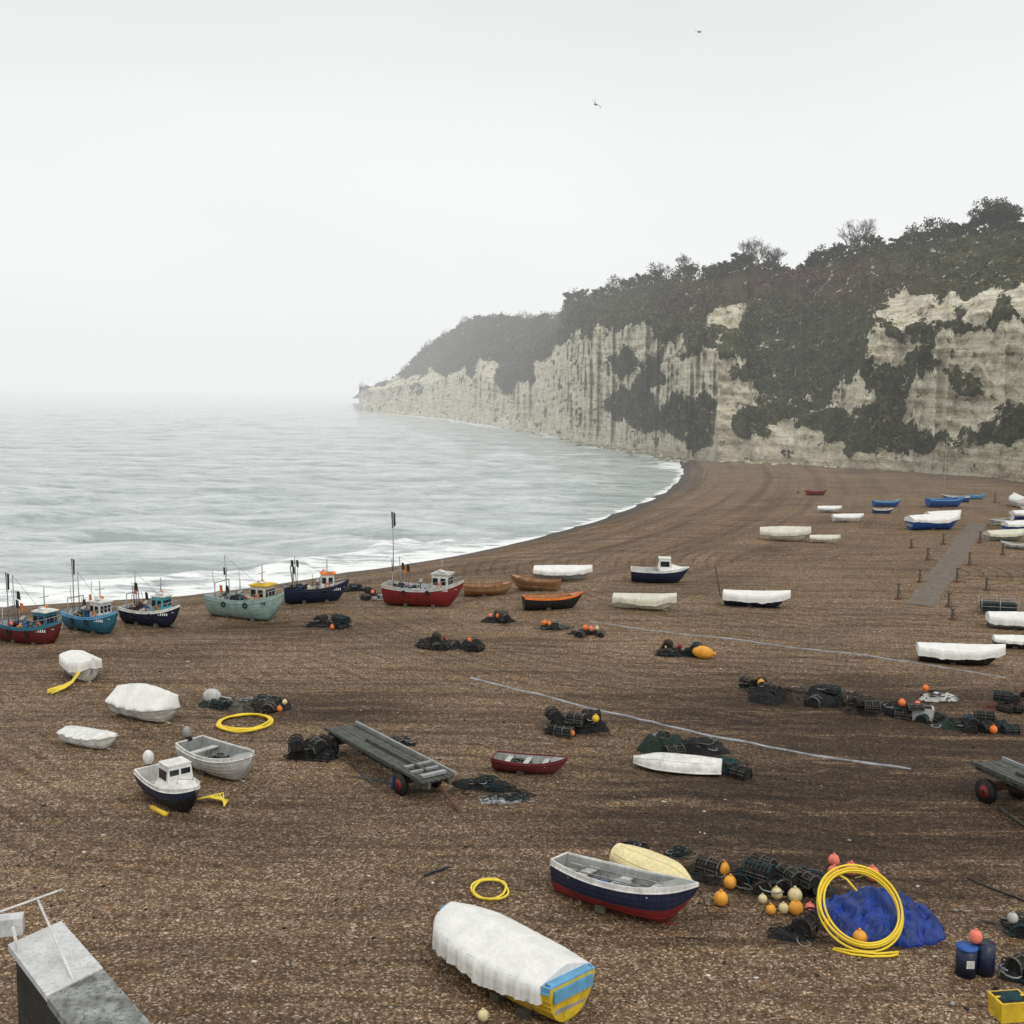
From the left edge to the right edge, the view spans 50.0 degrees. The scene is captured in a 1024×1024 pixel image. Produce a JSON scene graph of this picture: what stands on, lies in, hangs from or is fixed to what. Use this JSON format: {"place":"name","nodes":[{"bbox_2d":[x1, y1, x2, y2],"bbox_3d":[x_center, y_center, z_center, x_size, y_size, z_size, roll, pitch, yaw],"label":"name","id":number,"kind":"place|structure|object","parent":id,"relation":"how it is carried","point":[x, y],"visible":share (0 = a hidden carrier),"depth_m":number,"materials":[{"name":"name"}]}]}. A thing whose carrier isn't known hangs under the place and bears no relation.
{"place":"outdoors","nodes":[
{"label":"outdoors","id":0,"kind":"place"},
{"bbox_2d":[0,385,683,606],"bbox_3d":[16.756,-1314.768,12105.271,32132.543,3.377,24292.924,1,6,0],"label":"sea","id":1,"kind":"structure","parent":0,"point":[181,491],"depth_m":189.73,"materials":[{"name":"liquid"}]},
{"bbox_2d":[0,412,1023,1023],"bbox_3d":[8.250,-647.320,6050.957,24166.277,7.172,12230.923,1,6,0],"label":"shingle beach","id":2,"kind":"structure","parent":0,"point":[934,828],"depth_m":42.25,"materials":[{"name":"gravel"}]},
{"bbox_2d":[0,572,61,644],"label":"fishing boat","id":3,"kind":"object","parent":2,"relation":"on","point":[44,626],"visible":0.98,"depth_m":64.94,"materials":[{"name":"red paint"}]},
{"bbox_2d":[47,671,80,693],"bbox_3d":[-22.438,8.476,54.946,0.829,0.705,2.135,4,7,29],"label":"yellow rope bundle","id":4,"kind":"object","parent":2,"relation":"on","point":[58,688],"visible":1,"depth_m":54.75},
{"bbox_2d":[8,921,150,1023],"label":"concrete capped wall","id":5,"kind":"structure","parent":2,"relation":"on","point":[49,991],"depth_m":23.21,"materials":[{"name":"concrete"}]},
{"bbox_2d":[0,888,73,979],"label":"white handrail","id":6,"kind":"object","parent":5,"relation":"on","point":[12,924],"visible":0.79,"depth_m":24.94,"materials":[{"name":"metal"}]},
{"bbox_2d":[59,650,102,682],"bbox_3d":[-22.251,7.942,56.879,1.771,1.496,3.248,-5,8,-40],"label":"tarpaulin covered boat","id":7,"kind":"object","parent":2,"relation":"on","point":[72,663],"visible":0.98,"depth_m":56.08,"materials":[{"name":"fabric"}]},
{"bbox_2d":[56,725,118,748],"bbox_3d":[-17.675,9.475,46.111,2.842,0.814,1.427,4,7,25],"label":"upturned dinghy","id":8,"kind":"object","parent":2,"relation":"on","point":[87,737],"visible":1,"depth_m":45.66,"materials":[{"name":"fabric"}]},
{"bbox_2d":[60,558,117,634],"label":"fishing boat","id":9,"kind":"object","parent":2,"relation":"on","point":[99,616],"visible":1,"depth_m":68.33,"materials":[{"name":"teal paint"}]},
{"bbox_2d":[105,683,179,723],"bbox_3d":[-16.618,8.636,50.009,3.959,1.671,1.908,4,7,30],"label":"tarpaulin covered boat","id":10,"kind":"object","parent":2,"relation":"on","point":[142,701],"visible":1,"depth_m":49.39,"materials":[{"name":"fabric"}]},
{"bbox_2d":[118,571,179,627],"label":"fishing boat","id":11,"kind":"object","parent":2,"relation":"on","point":[160,611],"visible":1,"depth_m":70.19,"materials":[{"name":"blue paint"}]},
{"bbox_2d":[134,750,227,816],"bbox_3d":[-12.375,9.779,39.837,2.464,1.709,3.991,-12,14,-63],"label":"motor cruiser","id":12,"kind":"object","parent":2,"relation":"on","point":[173,783],"visible":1,"depth_m":39.11,"materials":[{"name":"white paint"}]},
{"bbox_2d":[175,726,254,781],"bbox_3d":[-11.546,9.532,43.033,4.370,1.539,1.804,6,8,38],"label":"open motor boat","id":13,"kind":"object","parent":2,"relation":"on","point":[204,754],"visible":0.97,"depth_m":42.82,"materials":[{"name":"grey paint"}]},
{"bbox_2d":[203,689,230,700],"bbox_3d":[-14.118,8.849,52.542,1.360,0.834,0.706,1,6,0],"label":"grey float bag","id":14,"kind":"object","parent":2,"relation":"on","point":[208,694],"visible":0.67,"depth_m":52.30,"materials":[{"name":"paint"}]},
{"bbox_2d":[204,556,284,621],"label":"fishing boat","id":15,"kind":"object","parent":2,"relation":"on","point":[262,601],"visible":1,"depth_m":72.53,"materials":[{"name":"green paint"}]},
{"bbox_2d":[216,713,273,732],"bbox_3d":[-12.044,9.474,49.474,2.515,0.200,2.576,1,6,0],"label":"yellow hose coil","id":16,"kind":"object","parent":2,"relation":"on","point":[269,722],"visible":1,"depth_m":48.91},
{"bbox_2d":[198,694,291,713],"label":"lobster pots","id":17,"kind":"object","parent":2,"relation":"on","point":[262,703],"visible":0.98,"depth_m":51.63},
{"bbox_2d":[282,734,346,762],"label":"lobster pots","id":18,"kind":"object","parent":2,"relation":"on","point":[319,748],"visible":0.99,"depth_m":44.70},
{"bbox_2d":[282,557,348,603],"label":"fishing boat","id":19,"kind":"object","parent":2,"relation":"on","point":[329,587],"visible":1,"depth_m":78.68,"materials":[{"name":"blue paint"}]},
{"bbox_2d":[305,613,352,629],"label":"lobster pots","id":20,"kind":"object","parent":2,"relation":"on","point":[340,621],"visible":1,"depth_m":69.79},
{"bbox_2d":[344,584,367,591],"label":"net heap","id":21,"kind":"object","parent":2,"relation":"on","point":[352,587],"visible":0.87,"depth_m":84.38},
{"bbox_2d":[358,587,382,600],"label":"fishing gear pile","id":22,"kind":"object","parent":2,"relation":"on","point":[371,592],"visible":0.74,"depth_m":80.23,"materials":[{"name":"grey paint"}]},
{"bbox_2d":[324,721,458,810],"bbox_3d":[-4.734,9.895,42.878,2.074,1.040,9.091,-4,8,-36],"label":"flatbed boat trolley","id":23,"kind":"object","parent":2,"relation":"on","point":[406,765],"visible":0.98,"depth_m":42.62,"materials":[{"name":"grey paint"}]},
{"bbox_2d":[390,735,417,745],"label":"net heap","id":24,"kind":"object","parent":2,"relation":"on","point":[406,741],"visible":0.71,"depth_m":46.79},
{"bbox_2d":[381,512,463,606],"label":"fishing boat","id":25,"kind":"object","parent":2,"relation":"on","point":[443,589],"visible":1,"depth_m":77.14,"materials":[{"name":"red paint"}]},
{"bbox_2d":[415,632,484,652],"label":"lobster pots","id":26,"kind":"object","parent":2,"relation":"on","point":[434,642],"visible":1,"depth_m":64.09,"materials":[{"name":"black plastic"}]},
{"bbox_2d":[465,1008,488,1023],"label":"fishing buoy","id":27,"kind":"object","parent":2,"relation":"on","point":[483,1014],"visible":1,"depth_m":26.32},
{"bbox_2d":[451,774,520,794],"bbox_3d":[-1.006,10.341,41.750,2.823,0.497,1.461,1,6,-2],"label":"net bundle","id":28,"kind":"object","parent":2,"relation":"on","point":[484,782],"visible":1,"depth_m":41.56,"materials":[{"name":"fabric"}]},
{"bbox_2d":[463,581,513,596],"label":"wooden beach boat","id":29,"kind":"object","parent":2,"relation":"on","point":[484,589],"visible":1,"depth_m":82.02,"materials":[{"name":"brown wood"}]},
{"bbox_2d":[470,877,509,900],"bbox_3d":[-0.665,11.316,32.986,1.185,0.131,1.235,1,13,0],"label":"yellow rope ring","id":30,"kind":"object","parent":2,"relation":"on","point":[475,894],"visible":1,"depth_m":32.88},
{"bbox_2d":[480,610,516,622],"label":"lobster pots","id":31,"kind":"object","parent":2,"relation":"on","point":[501,617],"visible":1,"depth_m":72.18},
{"bbox_2d":[477,792,534,804],"bbox_3d":[-0.240,10.583,40.433,2.128,0.260,1.174,2,6,11],"label":"heap of nets","id":32,"kind":"object","parent":2,"relation":"on","point":[502,799],"visible":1,"depth_m":40.38},
{"bbox_2d":[432,902,595,1021],"bbox_3d":[-0.199,11.365,28.026,2.380,1.507,4.802,-2,7,-45],"label":"tarpaulin covered boat","id":33,"kind":"object","parent":2,"relation":"on","point":[502,956],"visible":1,"depth_m":27.02,"materials":[{"name":"fabric"}]},
{"bbox_2d":[491,750,567,774],"bbox_3d":[0.729,9.991,43.597,3.024,0.791,1.316,2,6,14],"label":"rowing dinghy","id":34,"kind":"object","parent":2,"relation":"on","point":[521,763],"visible":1,"depth_m":43.37,"materials":[{"name":"red paint"}]},
{"bbox_2d":[510,574,561,590],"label":"wooden beach boat","id":35,"kind":"object","parent":2,"relation":"on","point":[521,582],"visible":1,"depth_m":84.00,"materials":[{"name":"brown wood"}]},
{"bbox_2d":[521,591,582,610],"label":"wooden beach boat","id":36,"kind":"object","parent":2,"relation":"on","point":[550,602],"visible":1,"depth_m":76.57,"materials":[{"name":"black wood"}]},
{"bbox_2d":[533,619,574,629],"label":"fishing gear pile","id":37,"kind":"object","parent":2,"relation":"on","point":[548,625],"visible":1,"depth_m":70.19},
{"bbox_2d":[533,565,591,580],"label":"tarpaulin covered boat","id":38,"kind":"object","parent":2,"relation":"on","point":[571,572],"visible":0.92,"depth_m":88.81,"materials":[{"name":"fabric"}]},
{"bbox_2d":[541,706,609,738],"bbox_3d":[2.863,9.339,48.668,3.047,1.146,1.747,-1,6,-13],"label":"fishing gear pile","id":39,"kind":"object","parent":2,"relation":"on","point":[570,724],"visible":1,"depth_m":48.43,"materials":[{"name":"black plastic"}]},
{"bbox_2d":[567,624,605,637],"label":"fishing gear pile","id":40,"kind":"object","parent":2,"relation":"on","point":[583,632],"visible":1,"depth_m":68.41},
{"bbox_2d":[550,852,711,938],"bbox_3d":[3.522,10.984,31.873,5.055,1.426,1.932,5,-1,32],"label":"rowing boat","id":41,"kind":"object","parent":2,"relation":"on","point":[601,885],"visible":1,"depth_m":31.65,"materials":[{"name":"blue paint"}]},
{"bbox_2d":[612,593,676,609],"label":"tarpaulin covered boat","id":42,"kind":"object","parent":2,"relation":"on","point":[651,601],"visible":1,"depth_m":76.60,"materials":[{"name":"fabric"}]},
{"bbox_2d":[609,843,692,879],"bbox_3d":[4.430,11.064,34.336,1.374,0.517,3.030,-17,17,-42],"label":"upturned canoe","id":43,"kind":"object","parent":2,"relation":"on","point":[637,857],"visible":0.72,"depth_m":34.35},
{"bbox_2d":[631,556,688,582],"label":"motor cruiser","id":44,"kind":"object","parent":2,"relation":"on","point":[665,571],"visible":1,"depth_m":87.51,"materials":[{"name":"blue paint"}]},
{"bbox_2d":[652,639,701,657],"bbox_3d":[9.645,7.945,63.414,3.214,0.937,1.387,2,6,7],"label":"fishing gear pile","id":45,"kind":"object","parent":2,"relation":"on","point":[666,649],"visible":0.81,"depth_m":63.26,"materials":[{"name":"black plastic"}]},
{"bbox_2d":[633,752,721,774],"bbox_3d":[6.576,9.915,43.726,3.527,0.517,1.384,2,6,14],"label":"upturned dinghy","id":46,"kind":"object","parent":2,"relation":"on","point":[681,763],"visible":1,"depth_m":43.25,"materials":[{"name":"white paint"}]},
{"bbox_2d":[662,845,697,858],"bbox_3d":[5.307,11.094,35.611,1.356,0.246,1.023,-4,8,-36],"label":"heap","id":47,"kind":"object","parent":2,"relation":"on","point":[680,852],"visible":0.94,"depth_m":35.65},
{"bbox_2d":[453,420,907,471],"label":"shore boulders","id":48,"kind":"object","parent":2,"relation":"on","point":[664,458],"visible":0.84,"depth_m":284.45,"materials":[{"name":"stone"}]},
{"bbox_2d":[636,731,729,755],"bbox_3d":[7.183,9.717,46.113,4.023,0.984,1.704,1,6,0],"label":"net heap","id":49,"kind":"object","parent":2,"relation":"on","point":[664,741],"visible":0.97,"depth_m":45.81,"materials":[{"name":"fabric"}]},
{"bbox_2d":[470,677,910,769],"bbox_3d":[6.599,9.608,50.572,22.873,0.252,1.347,5,8,37],"label":"haulage strap","id":50,"kind":"object","parent":2,"relation":"on","point":[744,741],"visible":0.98,"depth_m":48.42,"materials":[{"name":"fabric"}]},
{"bbox_2d":[690,646,715,658],"bbox_3d":[10.921,8.009,62.694,1.480,0.720,0.709,8,8,11],"label":"yellow buoy","id":51,"kind":"object","parent":2,"relation":"on","point":[703,652],"visible":1,"depth_m":62.45,"materials":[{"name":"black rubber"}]},
{"bbox_2d":[685,853,724,884],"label":"pots","id":52,"kind":"object","parent":2,"relation":"on","point":[706,869],"visible":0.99,"depth_m":34.06,"materials":[{"name":"metal"}]},
{"bbox_2d":[711,889,727,906],"bbox_3d":[6.134,11.314,32.387,0.418,0.515,0.683,1,6,-1],"label":"fishing buoy","id":53,"kind":"object","parent":2,"relation":"on","point":[721,898],"visible":1,"depth_m":32.12,"materials":[{"name":"orange plastic"}]},
{"bbox_2d":[723,874,735,889],"bbox_3d":[6.724,11.216,33.470,0.391,0.485,0.677,7,9,43],"label":"fishing buoy","id":54,"kind":"object","parent":2,"relation":"on","point":[729,882],"visible":1,"depth_m":33.24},
{"bbox_2d":[714,755,752,780],"bbox_3d":[8.504,10.084,43.675,2.217,0.711,1.627,3,7,22],"label":"net heap","id":55,"kind":"object","parent":2,"relation":"on","point":[733,768],"visible":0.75,"depth_m":43.14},
{"bbox_2d":[738,675,767,691],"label":"lobster pots","id":56,"kind":"object","parent":2,"relation":"on","point":[747,681],"visible":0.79,"depth_m":55.83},
{"bbox_2d":[730,852,777,886],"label":"lobster pots","id":57,"kind":"object","parent":2,"relation":"on","point":[741,879],"visible":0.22,"depth_m":33.87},
{"bbox_2d":[723,589,790,607],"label":"tarpaulin covered boat","id":58,"kind":"object","parent":2,"relation":"on","point":[751,598],"visible":1,"depth_m":77.34,"materials":[{"name":"white fabric"}]},
{"bbox_2d":[760,526,810,540],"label":"tarpaulin covered boat","id":59,"kind":"object","parent":2,"relation":"on","point":[787,533],"visible":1,"depth_m":113.89,"materials":[{"name":"fabric"}]},
{"bbox_2d":[736,856,838,896],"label":"lobster pots","id":60,"kind":"object","parent":2,"relation":"on","point":[762,879],"visible":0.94,"depth_m":32.95,"materials":[{"name":"black plastic"}]},
{"bbox_2d":[778,898,802,915],"bbox_3d":[8.077,11.412,31.783,0.684,0.507,0.412,3,7,19],"label":"fishing buoy","id":61,"kind":"object","parent":2,"relation":"on","point":[795,906],"visible":0.98,"depth_m":31.61,"materials":[{"name":"orange plastic"}]},
{"bbox_2d":[786,886,801,900],"bbox_3d":[8.292,11.295,32.576,0.684,0.519,0.419,9,10,52],"label":"fishing buoy","id":62,"kind":"object","parent":2,"relation":"on","point":[794,892],"visible":0.79,"depth_m":32.34,"materials":[{"name":"beige plastic"}]},
{"bbox_2d":[590,621,1005,677],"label":"rope","id":63,"kind":"object","parent":2,"relation":"on","point":[801,648],"visible":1,"depth_m":65.24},
{"bbox_2d":[767,907,829,946],"bbox_3d":[7.895,11.493,30.470,1.605,0.727,1.374,-4,8,-34],"label":"net heap","id":64,"kind":"object","parent":2,"relation":"on","point":[807,924],"visible":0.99,"depth_m":30.32,"materials":[{"name":"fabric"}]},
{"bbox_2d":[747,681,867,707],"bbox_3d":[14.619,8.865,53.768,6.146,1.076,2.322,2,6,8],"label":"long net heap","id":65,"kind":"object","parent":2,"relation":"on","point":[818,696],"visible":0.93,"depth_m":53.24,"materials":[{"name":"fabric"}]},
{"bbox_2d":[809,535,840,542],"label":"tarpaulin covered boat","id":66,"kind":"object","parent":2,"relation":"on","point":[824,538],"visible":1,"depth_m":112.43,"materials":[{"name":"fabric"}]},
{"bbox_2d":[817,506,841,512],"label":"tarpaulin covered boat","id":67,"kind":"object","parent":2,"relation":"on","point":[827,509],"visible":1,"depth_m":143.16,"materials":[{"name":"fabric"}]},
{"bbox_2d":[831,513,863,521],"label":"tarpaulin covered boat","id":68,"kind":"object","parent":2,"relation":"on","point":[855,517],"visible":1,"depth_m":130.92,"materials":[{"name":"fabric"}]},
{"bbox_2d":[852,928,866,942],"bbox_3d":[9.452,11.641,30.235,0.676,0.482,0.389,8,10,49],"label":"fishing buoy","id":69,"kind":"object","parent":2,"relation":"on","point":[859,934],"visible":0.65,"depth_m":30.01,"materials":[{"name":"orange plastic"}]},
{"bbox_2d":[816,864,903,957],"bbox_3d":[9.641,10.958,30.283,2.392,1.744,2.046,1,6,0],"label":"yellow hose coil","id":70,"kind":"object","parent":2,"relation":"on","point":[879,878],"visible":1,"depth_m":30.15,"materials":[{"name":"plastic"}]},
{"bbox_2d":[841,695,909,716],"bbox_3d":[17.300,9.142,51.801,3.565,0.963,1.638,2,6,10],"label":"long net heap","id":71,"kind":"object","parent":2,"relation":"on","point":[862,706],"visible":0.91,"depth_m":51.50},
{"bbox_2d":[814,886,945,947],"bbox_3d":[10.407,11.300,31.311,3.978,1.186,2.900,1,6,6],"label":"blue tarpaulin heap","id":72,"kind":"object","parent":2,"relation":"on","point":[870,912],"visible":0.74,"depth_m":30.77,"materials":[{"name":"plastic"}]},
{"bbox_2d":[872,499,900,506],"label":"dinghy","id":73,"kind":"object","parent":2,"relation":"on","point":[887,503],"visible":1,"depth_m":150.39,"materials":[{"name":"blue paint"}]},
{"bbox_2d":[894,698,946,723],"bbox_3d":[18.963,9.267,51.143,2.661,1.076,1.631,1,6,0],"label":"fishing gear pile","id":74,"kind":"object","parent":2,"relation":"on","point":[906,713],"visible":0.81,"depth_m":50.79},
{"bbox_2d":[911,704,933,722],"bbox_3d":[19.124,9.379,51.147,0.972,0.610,0.756,3,7,17],"label":"fish crate","id":75,"kind":"object","parent":2,"relation":"on","point":[929,711],"visible":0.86,"depth_m":50.81,"materials":[{"name":"grey paint"}]},
{"bbox_2d":[904,512,959,529],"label":"tarpaulin covered boat","id":76,"kind":"object","parent":2,"relation":"on","point":[934,521],"visible":1,"depth_m":124.42,"materials":[{"name":"fabric"}]},
{"bbox_2d":[919,684,961,702],"bbox_3d":[21.226,8.965,54.353,2.084,0.908,1.276,1,6,0],"label":"clear plastic bundle","id":77,"kind":"object","parent":2,"relation":"on","point":[934,696],"visible":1,"depth_m":54.22,"materials":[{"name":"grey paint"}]},
{"bbox_2d":[925,496,964,506],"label":"dinghy","id":78,"kind":"object","parent":2,"relation":"on","point":[945,502],"visible":1,"depth_m":149.20,"materials":[{"name":"blue paint"}]},
{"bbox_2d":[904,522,986,606],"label":"rubber matting path","id":79,"kind":"structure","parent":2,"relation":"on","point":[939,579],"depth_m":96.28,"materials":[{"name":"rubber"}]},
{"bbox_2d":[916,642,1005,664],"bbox_3d":[25.289,7.944,61.884,4.626,1.380,1.922,2,6,14],"label":"tarpaulin covered boat","id":80,"kind":"object","parent":2,"relation":"on","point":[964,654],"visible":1,"depth_m":61.29,"materials":[{"name":"white fabric"}]},
{"bbox_2d":[929,709,1020,734],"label":"lobster pots","id":81,"kind":"object","parent":2,"relation":"on","point":[984,721],"visible":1,"depth_m":49.51,"materials":[{"name":"black plastic"}]},
{"bbox_2d":[955,928,995,979],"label":"blue drums","id":82,"kind":"object","parent":2,"relation":"on","point":[976,955],"visible":1,"depth_m":28.43,"materials":[{"name":"blue paint"}]},
{"bbox_2d":[971,756,1023,825],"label":"flatbed boat trolley","id":83,"kind":"object","parent":2,"relation":"on","point":[1008,773],"visible":1,"depth_m":40.65,"materials":[{"name":"grey paint"}]},
{"bbox_2d":[977,594,1019,612],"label":"steel cage","id":84,"kind":"object","parent":2,"relation":"on","point":[986,605],"visible":0.88,"depth_m":76.09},
{"bbox_2d":[978,911,1023,938],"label":"fishing gear pile","id":85,"kind":"object","parent":2,"relation":"on","point":[1012,925],"visible":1,"depth_m":30.91,"materials":[{"name":"grey paint"}]},
{"bbox_2d":[980,690,1023,713],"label":"lobster pots","id":86,"kind":"object","parent":2,"relation":"on","point":[1008,702],"visible":1,"depth_m":52.91,"materials":[{"name":"metal"}]},
{"bbox_2d":[983,529,1023,540],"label":"tarpaulin covered boat","id":87,"kind":"object","parent":2,"relation":"on","point":[1006,535],"visible":1,"depth_m":114.95,"materials":[{"name":"fabric"}]},
{"bbox_2d":[985,611,1023,629],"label":"tarpaulin covered boat","id":88,"kind":"object","parent":2,"relation":"on","point":[1013,620],"visible":1,"depth_m":71.41,"materials":[{"name":"fabric"}]},
{"bbox_2d":[987,989,1023,1023],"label":"yellow fish crate","id":89,"kind":"object","parent":2,"relation":"on","point":[1005,1006],"visible":1,"depth_m":26.46,"materials":[{"name":"paint"}]},
{"bbox_2d":[992,635,1023,648],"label":"tarpaulin covered boat","id":90,"kind":"object","parent":2,"relation":"on","point":[1014,641],"visible":0.89,"depth_m":66.01,"materials":[{"name":"white fabric"}]},
{"bbox_2d":[995,951,1023,984],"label":"pot","id":91,"kind":"object","parent":2,"relation":"on","point":[1012,966],"visible":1,"depth_m":28.40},
{"bbox_2d":[1001,520,1023,528],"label":"tarpaulin covered boat","id":92,"kind":"object","parent":2,"relation":"on","point":[1017,524],"visible":0.86,"depth_m":123.90,"materials":[{"name":"fabric"}]},
{"bbox_2d":[1008,492,1023,508],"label":"tarpaulin covered boat","id":93,"kind":"object","parent":2,"relation":"on","point":[1015,499],"visible":1,"depth_m":150.16,"materials":[{"name":"fabric"}]},
{"bbox_2d":[0,0,1023,389],"label":"sky","id":94,"kind":"structure","parent":0,"point":[243,194],"materials":[{"name":"white"}]},
{"bbox_2d":[353,228,1023,481],"bbox_3d":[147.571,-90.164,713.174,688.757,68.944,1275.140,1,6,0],"label":"chalk cliff headland","id":95,"kind":"structure","parent":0,"point":[931,401],"depth_m":257.66,"materials":[{"name":"stone"}]},
{"bbox_2d":[358,216,1023,387],"bbox_3d":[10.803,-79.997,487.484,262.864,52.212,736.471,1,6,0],"label":"trees","id":96,"kind":"object","parent":95,"relation":"on","point":[936,235],"visible":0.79,"depth_m":289.97,"materials":[{"name":"green plant"}]},
{"bbox_2d":[359,223,1023,458],"bbox_3d":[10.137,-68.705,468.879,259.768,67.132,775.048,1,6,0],"label":"cliff scrub","id":97,"kind":"object","parent":95,"relation":"on","point":[667,413],"visible":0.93,"depth_m":287.23,"materials":[{"name":"green plant"}]},
{"bbox_2d":[743,236,767,264],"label":"bare tree","id":98,"kind":"object","parent":95,"relation":"on","point":[755,252],"visible":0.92,"depth_m":298.90,"materials":[{"name":"grey plant"}]},
{"bbox_2d":[838,223,865,251],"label":"bare tree","id":99,"kind":"object","parent":95,"relation":"on","point":[850,235],"visible":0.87,"depth_m":281.76,"materials":[{"name":"grey plant"}]},
{"bbox_2d":[836,218,879,252],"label":"bare tree","id":100,"kind":"object","parent":95,"relation":"on","point":[870,226],"visible":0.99,"depth_m":279.79,"materials":[{"name":"grey plant"}]},
{"bbox_2d":[861,234,885,248],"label":"evergreen tree","id":101,"kind":"object","parent":95,"relation":"on","point":[872,240],"visible":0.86,"depth_m":277.19,"materials":[{"name":"green plant"}]},
{"bbox_2d":[960,216,988,229],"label":"evergreen tree","id":102,"kind":"object","parent":95,"relation":"on","point":[976,222],"visible":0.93,"depth_m":259.79,"materials":[{"name":"green plant"}]},
{"bbox_2d":[970,196,1007,231],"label":"evergreen tree","id":103,"kind":"object","parent":95,"relation":"on","point":[988,208],"visible":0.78,"depth_m":255.58,"materials":[{"name":"green plant"}]},
{"bbox_2d":[985,209,1023,229],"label":"evergreen tree","id":104,"kind":"object","parent":95,"relation":"on","point":[1006,215],"visible":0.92,"depth_m":253.35,"materials":[{"name":"green plant"}]},
{"bbox_2d":[992,196,1023,227],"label":"evergreen tree","id":105,"kind":"object","parent":95,"relation":"on","point":[1009,206],"visible":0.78,"depth_m":253.13,"materials":[{"name":"green plant"}]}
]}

